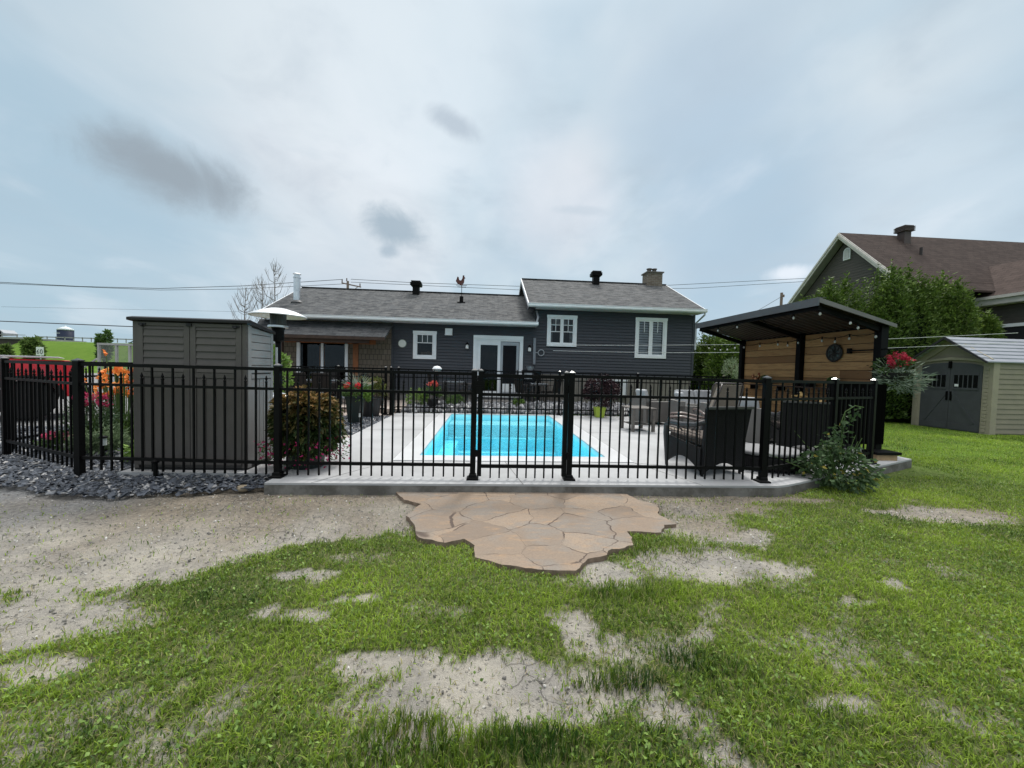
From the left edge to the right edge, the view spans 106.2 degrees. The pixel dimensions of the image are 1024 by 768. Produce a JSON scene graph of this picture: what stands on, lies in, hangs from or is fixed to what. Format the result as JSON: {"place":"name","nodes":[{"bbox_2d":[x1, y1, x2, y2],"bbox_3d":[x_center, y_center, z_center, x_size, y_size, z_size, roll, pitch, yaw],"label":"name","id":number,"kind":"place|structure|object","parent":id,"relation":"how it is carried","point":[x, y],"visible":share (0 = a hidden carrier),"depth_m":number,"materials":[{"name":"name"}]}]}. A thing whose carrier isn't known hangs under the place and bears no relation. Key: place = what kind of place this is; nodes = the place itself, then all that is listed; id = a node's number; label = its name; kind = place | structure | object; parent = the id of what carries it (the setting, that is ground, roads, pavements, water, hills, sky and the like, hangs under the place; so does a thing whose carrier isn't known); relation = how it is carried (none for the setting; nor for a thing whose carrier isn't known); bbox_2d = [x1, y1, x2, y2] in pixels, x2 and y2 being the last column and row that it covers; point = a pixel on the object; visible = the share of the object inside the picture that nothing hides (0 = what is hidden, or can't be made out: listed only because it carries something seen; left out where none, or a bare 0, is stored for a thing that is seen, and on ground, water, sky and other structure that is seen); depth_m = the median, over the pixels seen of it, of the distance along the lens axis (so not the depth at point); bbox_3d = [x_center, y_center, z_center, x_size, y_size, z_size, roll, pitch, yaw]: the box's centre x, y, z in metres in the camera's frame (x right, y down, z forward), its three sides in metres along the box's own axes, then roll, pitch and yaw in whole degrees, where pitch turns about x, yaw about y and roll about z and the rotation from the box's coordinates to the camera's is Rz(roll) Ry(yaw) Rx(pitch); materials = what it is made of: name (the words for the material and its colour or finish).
{"place":"outdoors","nodes":[
{"label":"outdoors","id":0,"kind":"place"},
{"bbox_2d":[0,321,132,326],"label":"power line","id":1,"kind":"object","parent":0,"point":[65,323],"visible":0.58,"depth_m":23.08,"materials":[{"name":"metal"}]},
{"bbox_2d":[290,372,310,387],"bbox_3d":[-6.203,0.135,11.322,0.591,0.955,0.600,1,2,-4],"label":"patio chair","id":2,"kind":"object","parent":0,"point":[300,381],"visible":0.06,"depth_m":11.06,"materials":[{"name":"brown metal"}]},
{"bbox_2d":[342,399,419,412],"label":"patio","id":3,"kind":"structure","parent":0,"point":[401,403],"depth_m":11.86,"materials":[{"name":"concrete"}]},
{"bbox_2d":[311,373,336,398],"bbox_3d":[-5.554,0.150,11.367,0.591,0.955,0.600,1,2,-4],"label":"patio chair","id":4,"kind":"object","parent":3,"relation":"on","point":[323,382],"visible":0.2,"depth_m":11.11,"materials":[{"name":"brown metal"}]},
{"bbox_2d":[514,378,535,400],"bbox_3d":[0.411,0.222,12.955,0.601,0.955,0.591,0,3,-34],"label":"patio chair","id":5,"kind":"object","parent":3,"relation":"on","point":[515,384],"visible":0.66,"depth_m":12.85,"materials":[{"name":"grey metal"}]},
{"bbox_2d":[522,366,541,400],"bbox_3d":[0.677,0.028,13.640,0.660,1.300,0.420,1,2,-4],"label":"barbecue trolley","id":6,"kind":"object","parent":3,"relation":"on","point":[529,368],"visible":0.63,"depth_m":13.45,"materials":[{"name":"black metal"}]},
{"bbox_2d":[540,379,561,401],"bbox_3d":[1.361,0.232,13.315,0.600,0.955,0.591,3,3,36],"label":"patio chair","id":7,"kind":"object","parent":3,"relation":"on","point":[552,391],"visible":0.55,"depth_m":13.18,"materials":[{"name":"grey metal"}]},
{"bbox_2d":[0,341,1023,767],"bbox_3d":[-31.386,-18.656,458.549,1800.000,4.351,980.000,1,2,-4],"label":"ground","id":8,"kind":"structure","parent":0,"point":[304,523],"depth_m":2.21,"materials":[{"name":"soil"}]},
{"bbox_2d":[0,342,15,357],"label":"distant tree","id":9,"kind":"object","parent":8,"relation":"on","point":[5,348],"visible":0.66,"depth_m":52.34,"materials":[{"name":"green plant"}]},
{"bbox_2d":[18,334,47,359],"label":"distant tree","id":10,"kind":"object","parent":8,"relation":"on","point":[29,345],"visible":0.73,"depth_m":51.99,"materials":[{"name":"green plant"}]},
{"bbox_2d":[0,356,72,467],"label":"pool fence","id":11,"kind":"object","parent":8,"relation":"on","point":[8,442],"visible":0.97,"depth_m":4.81,"materials":[{"name":"black metal"}]},
{"bbox_2d":[0,334,84,344],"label":"overpass","id":12,"kind":"object","parent":8,"relation":"on","point":[13,340],"visible":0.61,"depth_m":64.37,"materials":[{"name":"concrete"}]},
{"bbox_2d":[0,355,88,419],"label":"red vehicle","id":13,"kind":"object","parent":8,"relation":"on","point":[42,366],"visible":0.22,"depth_m":8.61,"materials":[{"name":"paint"}]},
{"bbox_2d":[56,325,74,340],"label":"silo","id":14,"kind":"object","parent":8,"relation":"on","point":[64,331],"visible":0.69,"depth_m":94.32,"materials":[{"name":"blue metal"}]},
{"bbox_2d":[10,360,133,448],"bbox_3d":[-7.029,0.315,6.673,0.078,1.496,3.049,1,2,-9],"label":"pool fence","id":15,"kind":"object","parent":8,"relation":"on","point":[86,375],"visible":0.23,"depth_m":5.72,"materials":[{"name":"black metal"}]},
{"bbox_2d":[55,392,133,450],"bbox_3d":[-6.025,0.582,5.537,0.779,0.972,0.661,3,2,28],"label":"phlox clump","id":16,"kind":"object","parent":8,"relation":"on","point":[106,417],"visible":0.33,"depth_m":5.54,"materials":[{"name":"pink plant"}]},
{"bbox_2d":[59,349,133,449],"bbox_3d":[-6.196,0.223,6.079,1.757,1.530,1.571,1,2,-4],"label":"daylily clump","id":17,"kind":"object","parent":8,"relation":"on","point":[115,389],"visible":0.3,"depth_m":5.88,"materials":[{"name":"orange plant"}]},
{"bbox_2d":[93,329,114,368],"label":"distant tree","id":18,"kind":"object","parent":8,"relation":"on","point":[106,336],"visible":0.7,"depth_m":43.52,"materials":[{"name":"green plant"}]},
{"bbox_2d":[84,343,132,380],"bbox_3d":[-18.955,-0.968,19.754,4.120,2.080,2.150,1,2,-4],"label":"greenhouse frame","id":19,"kind":"object","parent":8,"relation":"on","point":[98,359],"visible":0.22,"depth_m":18.65,"materials":[{"name":"grey"}]},
{"bbox_2d":[0,424,270,498],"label":"slate chips","id":20,"kind":"object","parent":8,"relation":"on","point":[29,467],"visible":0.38,"depth_m":4.29,"materials":[{"name":"grey gravel"}]},
{"bbox_2d":[33,430,69,450],"bbox_3d":[-6.413,0.804,5.423,0.554,0.306,0.375,1,2,-12],"label":"geranium clump","id":21,"kind":"object","parent":20,"relation":"on","point":[54,440],"visible":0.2,"depth_m":5.38,"materials":[{"name":"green plant"}]},
{"bbox_2d":[63,420,130,455],"bbox_3d":[-5.620,0.752,5.253,0.812,0.514,0.619,3,2,26],"label":"garden plant","id":22,"kind":"object","parent":20,"relation":"on","point":[96,440],"visible":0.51,"depth_m":5.20,"materials":[{"name":"green plant"}]},
{"bbox_2d":[117,444,130,461],"bbox_3d":[-4.816,0.849,5.014,0.549,0.446,0.519,1,2,-4],"label":"garden plant","id":23,"kind":"object","parent":20,"relation":"on","point":[128,453],"visible":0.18,"depth_m":4.86,"materials":[{"name":"green plant"}]},
{"bbox_2d":[151,460,159,477],"bbox_3d":[-4.055,0.968,4.374,0.080,0.215,0.080,1,2,-4],"label":"path light","id":24,"kind":"object","parent":20,"relation":"on","point":[155,467],"visible":0.97,"depth_m":4.36,"materials":[{"name":"black metal"}]},
{"bbox_2d":[39,336,273,343],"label":"guard rail","id":25,"kind":"object","parent":8,"relation":"on","point":[82,338],"visible":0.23,"depth_m":65.70,"materials":[{"name":"metal"}]},
{"bbox_2d":[71,358,273,481],"bbox_3d":[-3.810,0.483,4.369,2.310,1.496,0.078,1,2,0],"label":"pool fence","id":26,"kind":"object","parent":8,"relation":"on","point":[80,457],"visible":0.99,"depth_m":4.36,"materials":[{"name":"black metal"}]},
{"bbox_2d":[117,457,289,482],"bbox_3d":[-3.707,1.074,4.954,1.740,0.116,0.940,1,2,-4],"label":"shed pad","id":27,"kind":"object","parent":8,"relation":"on","point":[230,473],"visible":0.07,"depth_m":4.52,"materials":[{"name":"concrete"}]},
{"bbox_2d":[126,316,275,469],"bbox_3d":[-3.826,0.111,4.821,1.330,1.805,0.635,1,2,-4],"label":"storage cabinet","id":28,"kind":"object","parent":27,"relation":"on","point":[198,341],"visible":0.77,"depth_m":4.55,"materials":[{"name":"grey plastic"}]},
{"bbox_2d":[247,308,306,454],"bbox_3d":[-3.349,-0.041,5.507,0.730,2.082,0.730,1,2,-4],"label":"patio heater","id":29,"kind":"object","parent":27,"relation":"on","point":[279,317],"visible":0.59,"depth_m":5.42,"materials":[{"name":"black metal"}]},
{"bbox_2d":[227,285,260,321],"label":"bare tree","id":30,"kind":"object","parent":8,"relation":"on","point":[244,310],"visible":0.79,"depth_m":23.73,"materials":[{"name":"grey plant"}]},
{"bbox_2d":[248,274,273,319],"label":"bare tree","id":31,"kind":"object","parent":8,"relation":"on","point":[263,286],"visible":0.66,"depth_m":23.77,"materials":[{"name":"grey plant"}]},
{"bbox_2d":[252,260,290,381],"bbox_3d":[-14.413,-3.789,23.419,2.538,7.676,2.454,3,2,30],"label":"bare tree","id":32,"kind":"object","parent":8,"relation":"on","point":[275,271],"visible":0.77,"depth_m":23.30,"materials":[{"name":"grey plant"}]},
{"bbox_2d":[341,278,360,288],"bbox_3d":[-16.250,-5.590,38.793,1.920,10.030,0.340,1,2,-4],"label":"utility pole","id":33,"kind":"object","parent":8,"relation":"on","point":[348,284],"visible":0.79,"depth_m":38.56,"materials":[{"name":"grey wood"}]},
{"bbox_2d":[0,283,335,289],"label":"power line","id":34,"kind":"object","parent":33,"relation":"attached to","point":[151,289],"visible":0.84,"depth_m":37.36,"materials":[{"name":"metal"}]},
{"bbox_2d":[0,279,342,288],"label":"power line","id":35,"kind":"object","parent":33,"relation":"attached to","point":[162,288],"visible":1,"depth_m":37.39,"materials":[{"name":"metal"}]},
{"bbox_2d":[352,278,804,285],"bbox_3d":[20.634,-11.908,41.070,73.703,4.695,0.045,1,2,-4],"label":"power line","id":36,"kind":"object","parent":33,"relation":"attached to","point":[502,285],"visible":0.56,"depth_m":39.62,"materials":[{"name":"metal"}]},
{"bbox_2d":[355,281,802,289],"bbox_3d":[20.624,-11.508,41.085,73.702,4.491,0.041,1,2,-4],"label":"power line","id":37,"kind":"object","parent":33,"relation":"attached to","point":[514,289],"visible":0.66,"depth_m":39.72,"materials":[{"name":"metal"}]},
{"bbox_2d":[257,268,707,403],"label":"house","id":38,"kind":"structure","parent":8,"relation":"on","point":[535,323],"depth_m":14.11,"materials":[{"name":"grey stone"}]},
{"bbox_2d":[296,341,347,397],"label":"sliding door","id":39,"kind":"structure","parent":38,"relation":"in","point":[307,354],"depth_m":14.73,"materials":[{"name":"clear glass"}]},
{"bbox_2d":[413,331,436,358],"bbox_3d":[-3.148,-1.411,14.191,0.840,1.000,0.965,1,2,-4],"label":"window","id":40,"kind":"structure","parent":38,"relation":"in","point":[424,342],"depth_m":13.75,"materials":[{"name":"white glass"}]},
{"bbox_2d":[468,335,522,402],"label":"patio door","id":41,"kind":"structure","parent":38,"relation":"in","point":[490,353],"depth_m":13.96,"materials":[{"name":"white glass"}]},
{"bbox_2d":[547,315,577,346],"bbox_3d":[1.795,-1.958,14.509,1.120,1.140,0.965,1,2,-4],"label":"window","id":42,"kind":"structure","parent":38,"relation":"in","point":[561,329],"depth_m":14.08,"materials":[{"name":"white glass"}]},
{"bbox_2d":[634,317,667,358],"bbox_3d":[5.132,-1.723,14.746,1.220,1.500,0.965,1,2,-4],"label":"window","id":43,"kind":"structure","parent":38,"relation":"in","point":[650,333],"depth_m":14.33,"materials":[{"name":"white glass"}]},
{"bbox_2d":[0,493,1007,744],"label":"pebbles","id":44,"kind":"object","parent":8,"relation":"on","point":[64,621],"visible":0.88,"depth_m":2.98,"materials":[{"name":"grey gravel"}]},
{"bbox_2d":[0,421,1023,767],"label":"lawn grass","id":45,"kind":"structure","parent":8,"relation":"on","point":[634,593],"depth_m":1.94,"materials":[{"name":"green plant"}]},
{"bbox_2d":[0,464,1023,767],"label":"clover","id":46,"kind":"object","parent":8,"relation":"on","point":[648,746],"visible":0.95,"depth_m":1.91,"materials":[{"name":"green plant"}]},
{"bbox_2d":[0,496,1023,767],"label":"dead straw","id":47,"kind":"object","parent":8,"relation":"on","point":[502,654],"visible":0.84,"depth_m":1.81,"materials":[{"name":"beige plant"}]},
{"bbox_2d":[401,399,628,415],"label":"garden rocks","id":48,"kind":"object","parent":8,"relation":"on","point":[485,405],"visible":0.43,"depth_m":11.49,"materials":[{"name":"stone"}]},
{"bbox_2d":[405,388,428,404],"bbox_3d":[-2.845,0.382,11.739,0.832,0.632,0.805,1,2,-4],"label":"garden plant","id":49,"kind":"object","parent":48,"relation":"on","point":[420,396],"visible":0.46,"depth_m":11.61,"materials":[{"name":"green plant"}]},
{"bbox_2d":[426,380,441,406],"bbox_3d":[-2.335,0.292,11.462,0.632,0.822,0.515,1,2,-4],"label":"flower pot","id":50,"kind":"object","parent":48,"relation":"on","point":[431,399],"visible":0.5,"depth_m":11.39,"materials":[{"name":"black ceramic"}]},
{"bbox_2d":[447,394,464,405],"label":"garden plant","id":51,"kind":"object","parent":48,"relation":"on","point":[460,397],"visible":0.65,"depth_m":11.83,"materials":[{"name":"green plant"}]},
{"bbox_2d":[396,492,675,576],"bbox_3d":[0.169,1.296,3.506,2.806,0.078,1.704,1,2,-4],"label":"flagstone landing","id":52,"kind":"object","parent":8,"relation":"on","point":[559,534],"visible":0.84,"depth_m":3.44,"materials":[{"name":"beige stone"}]},
{"bbox_2d":[264,413,911,496],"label":"pool deck","id":53,"kind":"structure","parent":8,"relation":"on","point":[292,482],"depth_m":4.68,"materials":[{"name":"concrete"}]},
{"bbox_2d":[253,384,349,469],"bbox_3d":[-2.616,0.522,4.880,1.123,1.040,1.044,1,2,-4],"label":"coleus planter","id":54,"kind":"object","parent":53,"relation":"on","point":[303,410],"visible":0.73,"depth_m":4.65,"materials":[{"name":"green plant"}]},
{"bbox_2d":[268,363,477,480],"bbox_3d":[-1.550,0.438,4.418,2.345,1.296,0.134,1,2,-3],"label":"pool fence","id":55,"kind":"object","parent":53,"relation":"on","point":[278,472],"visible":1,"depth_m":4.40,"materials":[{"name":"black metal"}]},
{"bbox_2d":[393,413,633,462],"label":"swimming pool","id":56,"kind":"structure","parent":53,"relation":"in","point":[449,436],"depth_m":8.80,"materials":[{"name":"blue liquid"}]},
{"bbox_2d":[395,367,718,415],"bbox_3d":[1.437,0.264,11.093,9.387,1.296,0.134,1,2,-4],"label":"pool fence","id":57,"kind":"object","parent":53,"relation":"on","point":[558,409],"visible":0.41,"depth_m":11.01,"materials":[{"name":"black metal"}]},
{"bbox_2d":[583,373,619,417],"bbox_3d":[2.550,0.284,10.978,1.151,1.321,1.007,2,2,17],"label":"flower pot","id":58,"kind":"object","parent":53,"relation":"on","point":[597,387],"visible":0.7,"depth_m":10.83,"materials":[{"name":"purple plant"}]},
{"bbox_2d":[621,405,656,431],"bbox_3d":[2.838,0.777,8.702,0.580,0.522,0.662,1,2,-8],"label":"side table","id":59,"kind":"object","parent":53,"relation":"on","point":[633,421],"visible":0.81,"depth_m":8.47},
{"bbox_2d":[629,389,668,422],"bbox_3d":[3.591,0.572,9.977,0.799,0.873,0.740,1,2,-14],"label":"rattan armchair","id":60,"kind":"object","parent":53,"relation":"on","point":[663,411],"visible":0.41,"depth_m":9.65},
{"bbox_2d":[562,371,771,483],"bbox_3d":[1.877,0.518,4.611,2.510,1.296,0.134,1,2,-3],"label":"pool fence","id":61,"kind":"object","parent":53,"relation":"on","point":[761,468],"visible":1,"depth_m":4.61,"materials":[{"name":"black metal"}]},
{"bbox_2d":[474,369,571,477],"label":"pool gate","id":62,"kind":"structure","parent":61,"relation":"attached to","point":[479,386],"depth_m":4.50,"materials":[{"name":"black metal"}]},
{"bbox_2d":[670,391,699,428],"bbox_3d":[4.136,0.626,8.895,0.799,0.873,0.740,2,2,6],"label":"rattan armchair","id":63,"kind":"object","parent":53,"relation":"on","point":[674,406],"visible":0.16,"depth_m":8.63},
{"bbox_2d":[667,390,710,403],"bbox_3d":[4.841,0.605,9.946,1.350,0.873,0.799,1,2,-9],"label":"rattan sofa","id":64,"kind":"object","parent":53,"relation":"on","point":[694,393],"visible":0.05,"depth_m":10.14,"materials":[{"name":"fabric"}]},
{"bbox_2d":[667,383,722,430],"bbox_3d":[2.822,0.551,6.039,0.788,1.154,0.642,2,2,24],"label":"sling recliner","id":65,"kind":"object","parent":53,"relation":"on","point":[712,403],"visible":0.42,"depth_m":5.89,"materials":[{"name":"beige fabric"}]},
{"bbox_2d":[663,407,753,476],"bbox_3d":[2.626,0.718,5.231,0.743,0.892,0.808,1,2,-18],"label":"wicker armchair","id":66,"kind":"object","parent":53,"relation":"on","point":[711,438],"visible":0.77,"depth_m":4.93,"materials":[{"name":"black wicker"}]},
{"bbox_2d":[692,382,743,428],"bbox_3d":[3.712,0.539,6.964,0.642,1.154,0.788,2,2,4],"label":"sling recliner","id":67,"kind":"object","parent":53,"relation":"on","point":[732,394],"visible":0.39,"depth_m":6.63,"materials":[{"name":"beige fabric"}]},
{"bbox_2d":[700,394,779,443],"bbox_3d":[4.717,0.677,7.939,0.799,0.873,1.350,0,2,-24],"label":"rattan sofa","id":68,"kind":"object","parent":53,"relation":"on","point":[749,435],"visible":0.25,"depth_m":7.34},
{"bbox_2d":[744,443,802,471],"bbox_3d":[3.591,1.024,5.422,0.886,0.250,0.770,1,2,-4],"label":"ottoman","id":69,"kind":"object","parent":53,"relation":"on","point":[748,455],"visible":0.28,"depth_m":5.17,"materials":[{"name":"black plastic"}]},
{"bbox_2d":[696,297,896,448],"bbox_3d":[5.782,-0.212,8.573,1.470,2.656,3.880,1,2,-4],"label":"pergola","id":70,"kind":"object","parent":53,"relation":"on","point":[803,360],"visible":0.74,"depth_m":8.14,"materials":[{"name":"brown wood"}]},
{"bbox_2d":[742,383,826,393],"bbox_3d":[6.270,0.100,8.734,0.240,0.125,2.850,1,2,-4],"label":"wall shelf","id":71,"kind":"object","parent":70,"relation":"attached to","point":[752,386],"depth_m":8.95,"materials":[{"name":"metal"}]},
{"bbox_2d":[701,311,876,347],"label":"string lights","id":72,"kind":"object","parent":70,"relation":"hanging from","point":[850,323],"visible":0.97,"depth_m":7.62,"materials":[{"name":"black plastic"}]},
{"bbox_2d":[826,344,842,361],"bbox_3d":[6.457,-0.625,7.720,0.060,0.366,0.366,1,2,-4],"label":"wall medallion","id":73,"kind":"object","parent":70,"relation":"attached to","point":[834,352],"depth_m":7.70,"materials":[{"name":"brown metal"}]},
{"bbox_2d":[847,347,907,353],"bbox_3d":[6.491,-0.613,6.865,0.050,0.100,1.050,1,2,-4],"label":"hanging bracket","id":74,"kind":"object","parent":70,"relation":"attached to","point":[849,350],"visible":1,"depth_m":6.97,"materials":[{"name":"black metal"}]},
{"bbox_2d":[869,349,937,396],"bbox_3d":[6.576,-0.177,6.506,0.869,0.863,0.839,0,2,-28],"label":"hanging basket","id":75,"kind":"object","parent":74,"relation":"hanging from","point":[893,362],"visible":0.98,"depth_m":6.43,"materials":[{"name":"green metal"}]},
{"bbox_2d":[770,401,829,450],"bbox_3d":[4.943,0.722,6.680,0.743,0.892,0.808,2,2,16],"label":"wicker armchair","id":76,"kind":"object","parent":53,"relation":"on","point":[794,423],"visible":0.43,"depth_m":6.37,"materials":[{"name":"wicker"}]},
{"bbox_2d":[766,377,878,477],"bbox_3d":[4.291,0.554,5.263,2.732,1.296,0.134,0,2,-26],"label":"pool fence","id":77,"kind":"object","parent":53,"relation":"on","point":[835,382],"visible":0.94,"depth_m":5.22,"materials":[{"name":"black metal"}]},
{"bbox_2d":[826,384,886,448],"bbox_3d":[5.733,0.596,6.428,0.952,1.200,0.112,1,2,-4],"label":"privacy screen","id":78,"kind":"object","parent":53,"relation":"on","point":[880,414],"visible":0.42,"depth_m":6.38,"materials":[{"name":"black metal"}]},
{"bbox_2d":[861,449,901,460],"bbox_3d":[5.940,1.203,6.192,0.420,0.255,0.260,1,2,-4],"label":"planter box","id":79,"kind":"object","parent":53,"relation":"on","point":[883,455],"visible":0.61,"depth_m":6.09,"materials":[{"name":"brown wood"}]},
{"bbox_2d":[690,339,701,390],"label":"cedar tree","id":80,"kind":"object","parent":8,"relation":"on","point":[695,373],"visible":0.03,"depth_m":17.39,"materials":[{"name":"green plant"}]},
{"bbox_2d":[693,332,725,389],"bbox_3d":[9.167,-0.834,17.811,2.449,3.982,2.360,2,2,25],"label":"cedar tree","id":81,"kind":"object","parent":8,"relation":"on","point":[704,346],"visible":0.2,"depth_m":17.43,"materials":[{"name":"green plant"}]},
{"bbox_2d":[701,337,739,389],"bbox_3d":[8.222,-0.452,14.561,2.191,3.416,2.186,1,2,-4],"label":"cedar tree","id":82,"kind":"object","parent":8,"relation":"on","point":[716,364],"visible":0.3,"depth_m":14.22,"materials":[{"name":"green plant"}]},
{"bbox_2d":[721,353,738,382],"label":"dappled willow","id":83,"kind":"object","parent":8,"relation":"on","point":[732,367],"visible":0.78,"depth_m":11.78,"materials":[{"name":"green plant"}]},
{"bbox_2d":[769,405,890,493],"bbox_3d":[3.962,0.844,4.892,1.393,1.162,0.803,1,2,-4],"label":"rose bush","id":84,"kind":"object","parent":8,"relation":"on","point":[846,458],"visible":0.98,"depth_m":4.84,"materials":[{"name":"green plant"}]},
{"bbox_2d":[817,270,878,314],"bbox_3d":[11.521,-1.300,13.594,2.864,5.352,2.553,2,2,19],"label":"cedar tree","id":85,"kind":"object","parent":8,"relation":"on","point":[834,293],"visible":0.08,"depth_m":13.15,"materials":[{"name":"green plant"}]},
{"bbox_2d":[717,333,1010,344],"bbox_3d":[7.317,-1.320,11.888,11.958,0.433,1.278,2,2,14],"label":"clothes line","id":86,"kind":"object","parent":8,"relation":"on","point":[895,338],"visible":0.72,"depth_m":10.61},
{"bbox_2d":[850,259,921,418],"bbox_3d":[12.573,-1.463,13.375,2.836,5.747,2.344,-1,3,-43],"label":"cedar tree","id":87,"kind":"object","parent":8,"relation":"on","point":[893,286],"visible":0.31,"depth_m":12.59,"materials":[{"name":"green plant"}]},
{"bbox_2d":[787,225,1023,338],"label":"house","id":88,"kind":"structure","parent":8,"relation":"on","point":[992,272],"depth_m":16.59,"materials":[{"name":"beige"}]},
{"bbox_2d":[1000,322,1023,338],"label":"window","id":89,"kind":"structure","parent":88,"relation":"in","point":[1016,330],"depth_m":14.21,"materials":[{"name":"glass"}]},
{"bbox_2d":[882,257,954,419],"bbox_3d":[13.726,-1.477,13.376,2.689,5.832,2.802,1,2,-4],"label":"cedar tree","id":90,"kind":"object","parent":8,"relation":"on","point":[922,300],"visible":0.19,"depth_m":12.69,"materials":[{"name":"green plant"}]},
{"bbox_2d":[925,270,985,337],"bbox_3d":[14.882,-1.255,13.477,2.335,5.436,2.835,3,3,38],"label":"cedar tree","id":91,"kind":"object","parent":8,"relation":"on","point":[953,301],"visible":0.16,"depth_m":12.63,"materials":[{"name":"green plant"}]},
{"bbox_2d":[911,337,1023,434],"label":"garden shed","id":92,"kind":"structure","parent":8,"relation":"on","point":[978,387],"depth_m":10.85,"materials":[{"name":"plastic"}]},
{"bbox_2d":[553,342,1016,352],"bbox_3d":[7.312,-1.104,11.896,11.958,0.385,1.278,2,2,14],"label":"clothes line","id":93,"kind":"object","parent":92,"relation":"attached to","point":[738,352],"visible":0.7,"depth_m":12.54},
{"bbox_2d":[919,363,950,428],"bbox_3d":[12.809,0.334,11.663,0.049,1.950,0.731,1,2,-4],"label":"door","id":94,"kind":"structure","parent":92,"relation":"in","point":[933,412],"depth_m":11.62,"materials":[{"name":"grey plastic"}]},
{"bbox_2d":[947,363,983,432],"bbox_3d":[12.859,0.363,10.926,0.049,1.950,0.731,1,2,-4],"label":"door","id":95,"kind":"structure","parent":92,"relation":"in","point":[964,405],"depth_m":10.90,"materials":[{"name":"grey plastic"}]},
{"bbox_2d":[960,302,1005,338],"bbox_3d":[15.804,-0.650,13.210,1.823,4.298,1.982,1,2,-4],"label":"cedar tree","id":96,"kind":"object","parent":8,"relation":"on","point":[993,327],"visible":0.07,"depth_m":12.67,"materials":[{"name":"green plant"}]},
{"bbox_2d":[0,0,1023,343],"label":"sky","id":97,"kind":"structure","parent":0,"point":[173,145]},
{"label":"side terrace","id":98,"kind":"structure","parent":0,"visible":0},
{"bbox_2d":[273,345,294,392],"bbox_3d":[-5.070,0.009,7.881,1.037,1.809,0.995,0,3,-34],"label":"shrub","id":99,"kind":"object","parent":98,"relation":"on","point":[285,363],"visible":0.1,"depth_m":7.99,"materials":[{"name":"green plant"}]},
{"bbox_2d":[284,365,387,414],"bbox_3d":[-5.332,0.130,10.092,4.087,1.296,0.134,1,2,-4],"label":"pool fence","id":100,"kind":"object","parent":98,"relation":"on","point":[338,376],"visible":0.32,"depth_m":10.12,"materials":[{"name":"black metal"}]},
{"bbox_2d":[342,415,389,434],"bbox_3d":[-3.645,0.885,8.663,1.219,0.158,2.964,1,2,-4],"label":"slate bed","id":101,"kind":"object","parent":98,"relation":"on","point":[366,422],"visible":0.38,"depth_m":8.53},
{"bbox_2d":[338,373,374,422],"bbox_3d":[-3.512,0.271,8.736,0.890,1.209,0.776,0,3,-37],"label":"flower pot","id":102,"kind":"object","parent":101,"relation":"on","point":[356,402],"visible":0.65,"depth_m":8.58,"materials":[{"name":"black plastic"}]},
{"bbox_2d":[354,376,387,416],"bbox_3d":[-3.632,0.308,9.855,0.902,1.084,0.901,1,2,-4],"label":"flower pot","id":103,"kind":"object","parent":101,"relation":"on","point":[377,385],"visible":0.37,"depth_m":9.71,"materials":[{"name":"black plastic"}]},
{"bbox_2d":[388,366,396,414],"bbox_3d":[-3.232,0.170,10.460,0.134,1.296,0.577,1,2,-3],"label":"pool fence","id":104,"kind":"object","parent":98,"relation":"on","point":[390,397],"visible":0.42,"depth_m":10.22,"materials":[{"name":"black metal"}]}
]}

